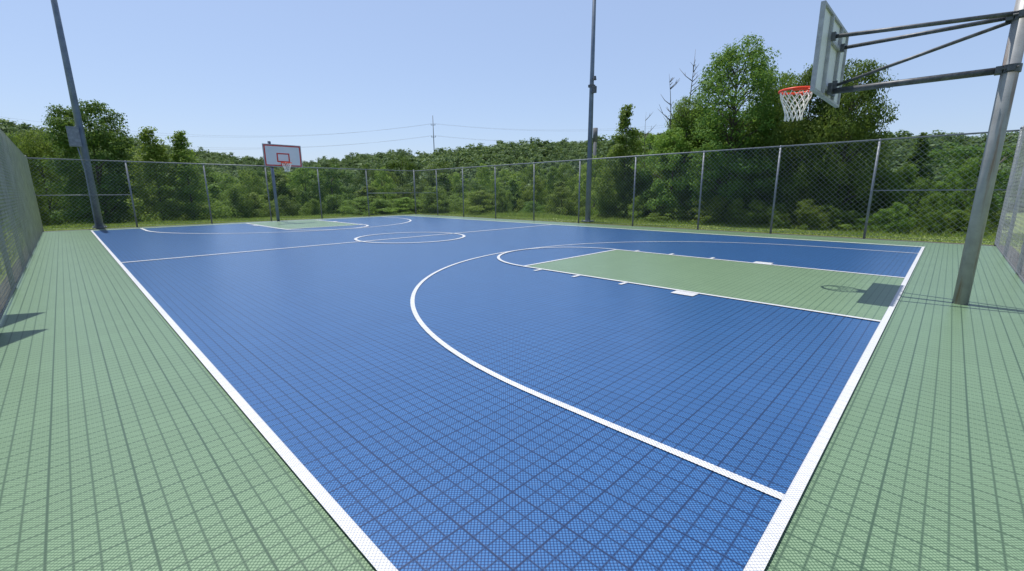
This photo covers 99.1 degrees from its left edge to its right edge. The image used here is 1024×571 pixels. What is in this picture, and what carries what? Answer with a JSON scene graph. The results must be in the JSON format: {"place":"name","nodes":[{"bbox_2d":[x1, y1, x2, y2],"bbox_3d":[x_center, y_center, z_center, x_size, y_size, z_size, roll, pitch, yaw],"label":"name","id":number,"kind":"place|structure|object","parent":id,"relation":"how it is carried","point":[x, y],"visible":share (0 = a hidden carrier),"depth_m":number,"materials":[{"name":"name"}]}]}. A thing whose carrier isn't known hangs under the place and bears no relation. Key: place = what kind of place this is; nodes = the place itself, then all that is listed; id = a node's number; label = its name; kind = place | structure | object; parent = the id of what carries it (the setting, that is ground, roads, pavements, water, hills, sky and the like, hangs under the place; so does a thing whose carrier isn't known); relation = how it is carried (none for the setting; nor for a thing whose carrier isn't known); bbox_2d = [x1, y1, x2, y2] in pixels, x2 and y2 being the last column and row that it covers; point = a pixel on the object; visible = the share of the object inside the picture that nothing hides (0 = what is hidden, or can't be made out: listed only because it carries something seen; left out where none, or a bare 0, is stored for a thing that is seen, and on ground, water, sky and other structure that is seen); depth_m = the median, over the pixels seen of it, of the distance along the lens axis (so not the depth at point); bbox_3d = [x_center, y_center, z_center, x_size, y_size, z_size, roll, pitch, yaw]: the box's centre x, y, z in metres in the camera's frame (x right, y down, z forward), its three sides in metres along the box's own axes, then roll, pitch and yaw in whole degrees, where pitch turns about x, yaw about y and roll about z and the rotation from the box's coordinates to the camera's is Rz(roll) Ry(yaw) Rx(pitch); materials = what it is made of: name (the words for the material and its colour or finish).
{"place":"outdoors","nodes":[
{"label":"outdoors","id":0,"kind":"place"},
{"bbox_2d":[0,214,1023,314],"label":"asphalt pad","id":1,"kind":"object","parent":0,"point":[1015,257],"depth_m":14.67,"materials":[{"name":"grey asphalt"}]},
{"bbox_2d":[0,129,43,318],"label":"chain link fence","id":2,"kind":"object","parent":1,"relation":"on","point":[19,174],"visible":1,"depth_m":9.82,"materials":[{"name":"metal"}]},
{"bbox_2d":[25,155,416,230],"bbox_3d":[-13.639,-5.315,25.031,0.104,3.160,18.923,11,17,43],"label":"chain link fence","id":3,"kind":"object","parent":1,"relation":"on","point":[207,190],"visible":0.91,"depth_m":22.52,"materials":[{"name":"metal"}]},
{"bbox_2d":[0,214,1023,570],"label":"court border","id":4,"kind":"object","parent":1,"relation":"on","point":[132,438],"visible":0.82,"depth_m":2.66,"materials":[{"name":"green plastic"}]},
{"bbox_2d":[262,141,302,220],"bbox_3d":[-12.008,-5.537,23.276,1.714,4.310,2.440,-5,13,-22],"label":"basketball hoop","id":5,"kind":"object","parent":4,"relation":"on","point":[284,156],"visible":0.98,"depth_m":22.49,"materials":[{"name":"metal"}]},
{"bbox_2d":[93,216,920,570],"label":"court surface","id":6,"kind":"object","parent":4,"relation":"on","point":[409,442],"visible":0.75,"depth_m":3.69,"materials":[{"name":"blue plastic"}]},
{"bbox_2d":[249,220,359,228],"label":"lane","id":7,"kind":"structure","parent":6,"relation":"on","point":[300,224],"depth_m":21.72,"materials":[{"name":"green plastic"}]},
{"bbox_2d":[121,225,542,262],"bbox_3d":[-3.503,-1.687,15.191,0.100,0.001,15.240,11,17,43],"label":"halfway line","id":8,"kind":"object","parent":6,"relation":"on","point":[305,246],"visible":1,"depth_m":12.46,"materials":[{"name":"white paint"}]},
{"bbox_2d":[91,215,924,570],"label":"boundary line","id":9,"kind":"object","parent":6,"relation":"on","point":[381,561],"visible":1,"depth_m":2.51,"materials":[{"name":"white paint"}]},
{"bbox_2d":[410,241,908,499],"bbox_3d":[2.880,-0.404,9.018,7.655,0.001,12.110,11,17,43],"label":"three point line","id":10,"kind":"object","parent":6,"relation":"on","point":[748,482],"visible":0.99,"depth_m":3.03,"materials":[{"name":"white paint"}]},
{"bbox_2d":[523,250,903,321],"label":"lane","id":11,"kind":"structure","parent":6,"relation":"on","point":[858,295],"depth_m":7.58,"materials":[{"name":"green plastic"}]},
{"bbox_2d":[524,249,904,321],"bbox_3d":[3.544,-0.273,8.376,5.790,0.001,4.144,11,17,43],"label":"lane line","id":12,"kind":"object","parent":11,"relation":"on","point":[688,293],"visible":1,"depth_m":7.39,"materials":[{"name":"white paint"}]},
{"bbox_2d":[778,0,1023,304],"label":"basketball hoop","id":13,"kind":"object","parent":4,"relation":"on","point":[832,46],"visible":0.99,"depth_m":5.74,"materials":[{"name":"metal"}]},
{"bbox_2d":[995,127,1023,282],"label":"chain link fence","id":14,"kind":"object","parent":4,"relation":"on","point":[1019,269],"visible":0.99,"depth_m":9.85,"materials":[{"name":"metal"}]},
{"bbox_2d":[414,126,1023,245],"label":"chain link fence","id":15,"kind":"object","parent":1,"relation":"on","point":[776,182],"visible":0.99,"depth_m":15.75,"materials":[{"name":"metal"}]},
{"bbox_2d":[0,208,1023,281],"bbox_3d":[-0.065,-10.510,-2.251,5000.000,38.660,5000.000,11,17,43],"label":"ground","id":16,"kind":"structure","parent":0,"point":[1016,248],"depth_m":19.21,"materials":[{"name":"green plant"}]},
{"bbox_2d":[0,132,54,227],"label":"broadleaf tree","id":17,"kind":"object","parent":16,"relation":"on","point":[11,139],"visible":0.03,"depth_m":39.94,"materials":[{"name":"green plant"}]},
{"bbox_2d":[3,124,84,226],"bbox_3d":[-34.022,-6.311,32.554,5.535,10.891,4.338,-3,12,-14],"label":"broadleaf tree","id":18,"kind":"object","parent":16,"relation":"on","point":[29,147],"visible":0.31,"depth_m":31.29,"materials":[{"name":"green plant"}]},
{"bbox_2d":[48,204,81,225],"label":"shrub","id":19,"kind":"object","parent":16,"relation":"on","point":[58,223],"visible":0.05,"depth_m":31.46,"materials":[{"name":"green plant"}]},
{"bbox_2d":[51,0,106,228],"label":"light pole","id":20,"kind":"object","parent":16,"relation":"on","point":[76,136],"visible":0.83,"depth_m":19.44,"materials":[{"name":"metal"}]},
{"bbox_2d":[33,98,151,224],"bbox_3d":[-24.712,-6.909,26.110,5.819,8.015,5.183,5,13,23],"label":"broadleaf tree","id":21,"kind":"object","parent":16,"relation":"on","point":[96,135],"visible":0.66,"depth_m":25.23,"materials":[{"name":"green plant"}]},
{"bbox_2d":[118,126,200,222],"bbox_3d":[-21.262,-6.369,26.062,2.820,6.047,4.213,2,12,11],"label":"young tree","id":22,"kind":"object","parent":16,"relation":"on","point":[154,151],"visible":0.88,"depth_m":25.84,"materials":[{"name":"green plant"}]},
{"bbox_2d":[152,130,236,220],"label":"young tree","id":23,"kind":"object","parent":16,"relation":"on","point":[179,141],"visible":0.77,"depth_m":26.93,"materials":[{"name":"green plant"}]},
{"bbox_2d":[184,161,224,193],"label":"broadleaf tree","id":24,"kind":"object","parent":16,"relation":"on","point":[200,168],"visible":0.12,"depth_m":85.92,"materials":[{"name":"green plant"}]},
{"bbox_2d":[205,184,226,217],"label":"broadleaf tree","id":25,"kind":"object","parent":16,"relation":"on","point":[212,189],"visible":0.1,"depth_m":53.74,"materials":[{"name":"green plant"}]},
{"bbox_2d":[198,171,240,199],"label":"broadleaf tree","id":26,"kind":"object","parent":16,"relation":"on","point":[217,175],"visible":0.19,"depth_m":84.97,"materials":[{"name":"green plant"}]},
{"bbox_2d":[211,186,256,218],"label":"shrub","id":27,"kind":"object","parent":16,"relation":"on","point":[231,204],"visible":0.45,"depth_m":34.60,"materials":[{"name":"green plant"}]},
{"bbox_2d":[217,169,269,217],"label":"broadleaf tree","id":28,"kind":"object","parent":16,"relation":"on","point":[252,179],"visible":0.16,"depth_m":50.54,"materials":[{"name":"green plant"}]},
{"bbox_2d":[224,192,280,218],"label":"shrub","id":29,"kind":"object","parent":16,"relation":"on","point":[256,201],"visible":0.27,"depth_m":35.55,"materials":[{"name":"green plant"}]},
{"bbox_2d":[254,195,302,216],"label":"shrub","id":30,"kind":"object","parent":16,"relation":"on","point":[283,210],"visible":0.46,"depth_m":34.75,"materials":[{"name":"green plant"}]},
{"bbox_2d":[259,172,306,214],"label":"broadleaf tree","id":31,"kind":"object","parent":16,"relation":"on","point":[279,177],"visible":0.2,"depth_m":45.07,"materials":[{"name":"green plant"}]},
{"bbox_2d":[286,166,339,215],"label":"broadleaf tree","id":32,"kind":"object","parent":16,"relation":"on","point":[292,177],"visible":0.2,"depth_m":48.91,"materials":[{"name":"green plant"}]},
{"bbox_2d":[298,199,327,215],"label":"shrub","id":33,"kind":"object","parent":16,"relation":"on","point":[312,205],"visible":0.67,"depth_m":34.54,"materials":[{"name":"green plant"}]},
{"bbox_2d":[297,163,357,213],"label":"broadleaf tree","id":34,"kind":"object","parent":16,"relation":"on","point":[348,177],"visible":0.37,"depth_m":49.30,"materials":[{"name":"green plant"}]},
{"bbox_2d":[300,194,363,215],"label":"shrub","id":35,"kind":"object","parent":16,"relation":"on","point":[332,202],"visible":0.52,"depth_m":35.17,"materials":[{"name":"green plant"}]},
{"bbox_2d":[337,196,391,215],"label":"shrub","id":36,"kind":"object","parent":16,"relation":"on","point":[359,202],"visible":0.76,"depth_m":32.13,"materials":[{"name":"green plant"}]},
{"bbox_2d":[351,186,379,206],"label":"broadleaf tree","id":37,"kind":"object","parent":16,"relation":"on","point":[364,191],"visible":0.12,"depth_m":45.13,"materials":[{"name":"green plant"}]},
{"bbox_2d":[349,163,382,198],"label":"broadleaf tree","id":38,"kind":"object","parent":16,"relation":"on","point":[360,179],"visible":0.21,"depth_m":74.80,"materials":[{"name":"green plant"}]},
{"bbox_2d":[369,166,396,209],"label":"broadleaf tree","id":39,"kind":"object","parent":16,"relation":"on","point":[376,184],"visible":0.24,"depth_m":52.00,"materials":[{"name":"green plant"}]},
{"bbox_2d":[380,171,411,200],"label":"broadleaf tree","id":40,"kind":"object","parent":16,"relation":"on","point":[395,179],"visible":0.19,"depth_m":74.67,"materials":[{"name":"green plant"}]},
{"bbox_2d":[378,197,430,213],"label":"shrub","id":41,"kind":"object","parent":16,"relation":"on","point":[406,207],"visible":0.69,"depth_m":33.57,"materials":[{"name":"green plant"}]},
{"bbox_2d":[384,156,425,210],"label":"broadleaf tree","id":42,"kind":"object","parent":16,"relation":"on","point":[396,164],"visible":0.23,"depth_m":77.72,"materials":[{"name":"green plant"}]},
{"bbox_2d":[390,182,432,208],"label":"broadleaf tree","id":43,"kind":"object","parent":16,"relation":"on","point":[406,188],"visible":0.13,"depth_m":50.13,"materials":[{"name":"green plant"}]},
{"bbox_2d":[417,160,461,209],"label":"broadleaf tree","id":44,"kind":"object","parent":16,"relation":"on","point":[431,180],"visible":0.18,"depth_m":76.62,"materials":[{"name":"green plant"}]},
{"bbox_2d":[413,186,467,213],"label":"shrub","id":45,"kind":"object","parent":16,"relation":"on","point":[434,195],"visible":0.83,"depth_m":33.75,"materials":[{"name":"green plant"}]},
{"bbox_2d":[431,173,460,209],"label":"broadleaf tree","id":46,"kind":"object","parent":16,"relation":"on","point":[442,179],"visible":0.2,"depth_m":52.38,"materials":[{"name":"green plant"}]},
{"bbox_2d":[447,171,469,193],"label":"broadleaf tree","id":47,"kind":"object","parent":16,"relation":"on","point":[455,176],"visible":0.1,"depth_m":70.55,"materials":[{"name":"green plant"}]},
{"bbox_2d":[446,191,484,210],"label":"shrub","id":48,"kind":"object","parent":16,"relation":"on","point":[457,200],"visible":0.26,"depth_m":36.33,"materials":[{"name":"green plant"}]},
{"bbox_2d":[444,179,499,210],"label":"broadleaf tree","id":49,"kind":"object","parent":16,"relation":"on","point":[475,185],"visible":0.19,"depth_m":49.14,"materials":[{"name":"green plant"}]},
{"bbox_2d":[458,190,502,213],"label":"shrub","id":50,"kind":"object","parent":16,"relation":"on","point":[480,199],"visible":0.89,"depth_m":32.66,"materials":[{"name":"green plant"}]},
{"bbox_2d":[471,163,499,211],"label":"broadleaf tree","id":51,"kind":"object","parent":16,"relation":"on","point":[482,177],"visible":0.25,"depth_m":69.93,"materials":[{"name":"green plant"}]},
{"bbox_2d":[492,188,513,212],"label":"shrub","id":52,"kind":"object","parent":16,"relation":"on","point":[507,201],"visible":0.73,"depth_m":33.33,"materials":[{"name":"green plant"}]},
{"bbox_2d":[477,169,543,205],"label":"broadleaf tree","id":53,"kind":"object","parent":16,"relation":"on","point":[503,174],"visible":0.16,"depth_m":86.06,"materials":[{"name":"green plant"}]},
{"bbox_2d":[0,118,1023,211],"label":"distant woodland","id":54,"kind":"object","parent":16,"relation":"on","point":[504,153],"visible":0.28,"depth_m":183.92,"materials":[{"name":"green plant"}]},
{"bbox_2d":[498,179,526,212],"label":"broadleaf tree","id":55,"kind":"object","parent":16,"relation":"on","point":[516,193],"visible":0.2,"depth_m":52.43,"materials":[{"name":"green plant"}]},
{"bbox_2d":[516,201,544,213],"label":"shrub","id":56,"kind":"object","parent":16,"relation":"on","point":[539,208],"visible":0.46,"depth_m":34.28,"materials":[{"name":"green plant"}]},
{"bbox_2d":[514,175,550,212],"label":"broadleaf tree","id":57,"kind":"object","parent":16,"relation":"on","point":[524,195],"visible":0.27,"depth_m":51.90,"materials":[{"name":"green plant"}]},
{"bbox_2d":[517,165,547,204],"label":"broadleaf tree","id":58,"kind":"object","parent":16,"relation":"on","point":[530,172],"visible":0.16,"depth_m":89.44,"materials":[{"name":"green plant"}]},
{"bbox_2d":[540,166,558,210],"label":"broadleaf tree","id":59,"kind":"object","parent":16,"relation":"on","point":[549,186],"visible":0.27,"depth_m":73.46,"materials":[{"name":"green plant"}]},
{"bbox_2d":[543,186,584,216],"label":"shrub","id":60,"kind":"object","parent":16,"relation":"on","point":[559,207],"visible":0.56,"depth_m":35.95,"materials":[{"name":"green plant"}]},
{"bbox_2d":[554,163,576,196],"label":"broadleaf tree","id":61,"kind":"object","parent":16,"relation":"on","point":[561,171],"visible":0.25,"depth_m":79.91,"materials":[{"name":"green plant"}]},
{"bbox_2d":[582,0,596,222],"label":"light pole","id":62,"kind":"object","parent":16,"relation":"on","point":[592,87],"visible":0.91,"depth_m":21.50,"materials":[{"name":"metal"}]},
{"bbox_2d":[571,155,616,216],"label":"broadleaf tree","id":63,"kind":"object","parent":16,"relation":"on","point":[582,177],"visible":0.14,"depth_m":43.17,"materials":[{"name":"green plant"}]},
{"bbox_2d":[585,151,651,218],"bbox_3d":[6.709,-5.897,26.562,3.872,4.463,4.958,6,14,28],"label":"shrub","id":64,"kind":"object","parent":16,"relation":"on","point":[604,210],"visible":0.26,"depth_m":25.56,"materials":[{"name":"green plant"}]},
{"bbox_2d":[592,103,649,217],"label":"young tree","id":65,"kind":"object","parent":16,"relation":"on","point":[624,123],"visible":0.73,"depth_m":24.81,"materials":[{"name":"green plant"}]},
{"bbox_2d":[626,195,651,219],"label":"shrub","id":66,"kind":"object","parent":16,"relation":"on","point":[639,209],"visible":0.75,"depth_m":23.95,"materials":[{"name":"green plant"}]},
{"bbox_2d":[626,175,665,216],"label":"shrub","id":67,"kind":"object","parent":16,"relation":"on","point":[646,188],"visible":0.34,"depth_m":24.63,"materials":[{"name":"green plant"}]},
{"bbox_2d":[634,133,662,208],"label":"broadleaf tree","id":68,"kind":"object","parent":16,"relation":"on","point":[651,137],"visible":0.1,"depth_m":37.78,"materials":[{"name":"green plant"}]},
{"bbox_2d":[645,207,695,222],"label":"shrub","id":69,"kind":"object","parent":16,"relation":"on","point":[674,215],"visible":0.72,"depth_m":22.42,"materials":[{"name":"green plant"}]},
{"bbox_2d":[631,127,715,215],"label":"broadleaf tree","id":70,"kind":"object","parent":16,"relation":"on","point":[668,194],"visible":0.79,"depth_m":22.73,"materials":[{"name":"green plant"}]},
{"bbox_2d":[667,49,703,205],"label":"dead tree","id":71,"kind":"object","parent":16,"relation":"on","point":[686,134],"visible":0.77,"depth_m":22.52,"materials":[{"name":"grey wood"}]},
{"bbox_2d":[652,92,723,219],"bbox_3d":[9.801,-6.864,23.969,3.572,7.214,4.558,-8,14,-31],"label":"broadleaf tree","id":72,"kind":"object","parent":16,"relation":"on","point":[678,118],"visible":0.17,"depth_m":23.19,"materials":[{"name":"green plant"}]},
{"bbox_2d":[671,112,724,214],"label":"broadleaf tree","id":73,"kind":"object","parent":16,"relation":"on","point":[687,139],"visible":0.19,"depth_m":22.76,"materials":[{"name":"green plant"}]},
{"bbox_2d":[690,195,741,224],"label":"shrub","id":74,"kind":"object","parent":16,"relation":"on","point":[709,210],"visible":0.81,"depth_m":20.76,"materials":[{"name":"green plant"}]},
{"bbox_2d":[688,114,753,203],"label":"broadleaf tree","id":75,"kind":"object","parent":16,"relation":"on","point":[736,126],"visible":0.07,"depth_m":22.22,"materials":[{"name":"green plant"}]},
{"bbox_2d":[683,32,789,219],"bbox_3d":[10.751,-7.099,20.917,4.657,8.747,5.930,3,13,16],"label":"broadleaf tree","id":76,"kind":"object","parent":16,"relation":"on","point":[761,76],"visible":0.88,"depth_m":20.00,"materials":[{"name":"green plant"}]},
{"bbox_2d":[718,173,784,222],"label":"shrub","id":77,"kind":"object","parent":16,"relation":"on","point":[752,196],"visible":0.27,"depth_m":20.64,"materials":[{"name":"green plant"}]},
{"bbox_2d":[733,199,780,225],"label":"shrub","id":78,"kind":"object","parent":16,"relation":"on","point":[754,212],"visible":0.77,"depth_m":19.53,"materials":[{"name":"green plant"}]},
{"bbox_2d":[742,105,806,205],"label":"broadleaf tree","id":79,"kind":"object","parent":16,"relation":"on","point":[763,141],"visible":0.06,"depth_m":20.88,"materials":[{"name":"green plant"}]},
{"bbox_2d":[761,203,790,228],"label":"shrub","id":80,"kind":"object","parent":16,"relation":"on","point":[781,208],"visible":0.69,"depth_m":18.68,"materials":[{"name":"green plant"}]},
{"bbox_2d":[745,63,807,190],"bbox_3d":[13.616,-7.147,23.290,3.704,8.450,4.726,2,12,9],"label":"broadleaf tree","id":81,"kind":"object","parent":16,"relation":"on","point":[786,79],"visible":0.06,"depth_m":21.84,"materials":[{"name":"green plant"}]},
{"bbox_2d":[756,157,832,223],"bbox_3d":[13.137,-4.158,20.121,3.267,3.471,2.552,3,13,17],"label":"shrub","id":82,"kind":"object","parent":16,"relation":"on","point":[778,196],"visible":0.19,"depth_m":19.62,"materials":[{"name":"green plant"}]},
{"bbox_2d":[769,199,831,229],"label":"shrub","id":83,"kind":"object","parent":16,"relation":"on","point":[805,210],"visible":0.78,"depth_m":17.87,"materials":[{"name":"green plant"}]},
{"bbox_2d":[757,63,847,224],"bbox_3d":[12.783,-5.916,19.298,3.387,7.124,3.458,5,13,23],"label":"broadleaf tree","id":84,"kind":"object","parent":16,"relation":"on","point":[796,126],"visible":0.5,"depth_m":18.65,"materials":[{"name":"green plant"}]},
{"bbox_2d":[776,157,834,224],"bbox_3d":[13.253,-4.107,19.694,2.079,3.566,2.912,-3,12,-12],"label":"shrub","id":85,"kind":"object","parent":16,"relation":"on","point":[807,182],"visible":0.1,"depth_m":19.06,"materials":[{"name":"green plant"}]},
{"bbox_2d":[795,203,855,229],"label":"shrub","id":86,"kind":"object","parent":16,"relation":"on","point":[827,207],"visible":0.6,"depth_m":17.58,"materials":[{"name":"green plant"}]},
{"bbox_2d":[799,58,900,217],"bbox_3d":[13.971,-5.746,18.059,3.290,7.275,4.308,10,16,40],"label":"broadleaf tree","id":87,"kind":"object","parent":16,"relation":"on","point":[859,127],"visible":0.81,"depth_m":17.39,"materials":[{"name":"green plant"}]},
{"bbox_2d":[832,210,867,230],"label":"shrub","id":88,"kind":"object","parent":16,"relation":"on","point":[849,215],"visible":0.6,"depth_m":17.43,"materials":[{"name":"green plant"}]},
{"bbox_2d":[842,183,892,226],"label":"shrub","id":89,"kind":"object","parent":16,"relation":"on","point":[863,211],"visible":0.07,"depth_m":18.19,"materials":[{"name":"green plant"}]},
{"bbox_2d":[843,165,909,222],"bbox_3d":[15.679,-3.648,18.848,4.013,3.011,2.865,3,12,14],"label":"shrub","id":90,"kind":"object","parent":16,"relation":"on","point":[884,179],"visible":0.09,"depth_m":18.28,"materials":[{"name":"green plant"}]},
{"bbox_2d":[855,209,912,232],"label":"shrub","id":91,"kind":"object","parent":16,"relation":"on","point":[883,214],"visible":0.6,"depth_m":16.30,"materials":[{"name":"green plant"}]},
{"bbox_2d":[870,202,923,233],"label":"shrub","id":92,"kind":"object","parent":16,"relation":"on","point":[900,213],"visible":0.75,"depth_m":15.93,"materials":[{"name":"green plant"}]},
{"bbox_2d":[869,163,929,224],"bbox_3d":[15.692,-3.438,17.730,1.973,2.964,2.764,1,12,5],"label":"shrub","id":93,"kind":"object","parent":16,"relation":"on","point":[894,181],"visible":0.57,"depth_m":17.27,"materials":[{"name":"green plant"}]},
{"bbox_2d":[892,132,939,195],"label":"spruce tree","id":94,"kind":"object","parent":16,"relation":"on","point":[928,169],"visible":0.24,"depth_m":20.06,"materials":[{"name":"green plant"}]},
{"bbox_2d":[888,178,959,229],"bbox_3d":[15.772,-3.006,16.944,2.233,2.281,1.744,10,16,41],"label":"shrub","id":95,"kind":"object","parent":16,"relation":"on","point":[930,186],"visible":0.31,"depth_m":16.68,"materials":[{"name":"green plant"}]},
{"bbox_2d":[909,193,944,233],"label":"shrub","id":96,"kind":"object","parent":16,"relation":"on","point":[933,213],"visible":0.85,"depth_m":15.58,"materials":[{"name":"green plant"}]},
{"bbox_2d":[917,181,962,216],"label":"shrub","id":97,"kind":"object","parent":16,"relation":"on","point":[944,186],"visible":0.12,"depth_m":17.14,"materials":[{"name":"green plant"}]},
{"bbox_2d":[926,210,990,234],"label":"shrub","id":98,"kind":"object","parent":16,"relation":"on","point":[951,218],"visible":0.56,"depth_m":15.39,"materials":[{"name":"green plant"}]},
{"bbox_2d":[940,157,998,225],"bbox_3d":[17.689,-3.350,17.025,2.260,3.222,1.614,-3,12,-11],"label":"shrub","id":99,"kind":"object","parent":16,"relation":"on","point":[964,179],"visible":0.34,"depth_m":16.82,"materials":[{"name":"green plant"}]},
{"bbox_2d":[924,140,1023,230],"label":"broadleaf tree","id":100,"kind":"object","parent":16,"relation":"on","point":[966,151],"visible":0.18,"depth_m":32.19,"materials":[{"name":"green plant"}]},
{"bbox_2d":[949,178,1009,233],"bbox_3d":[18.253,-2.977,16.919,1.864,2.404,2.387,-5,13,-22],"label":"shrub","id":101,"kind":"object","parent":16,"relation":"on","point":[995,218],"visible":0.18,"depth_m":16.61,"materials":[{"name":"green plant"}]},
{"bbox_2d":[0,0,1023,162],"label":"sky","id":102,"kind":"structure","parent":0,"point":[248,74],"materials":[{"name":"blue"}]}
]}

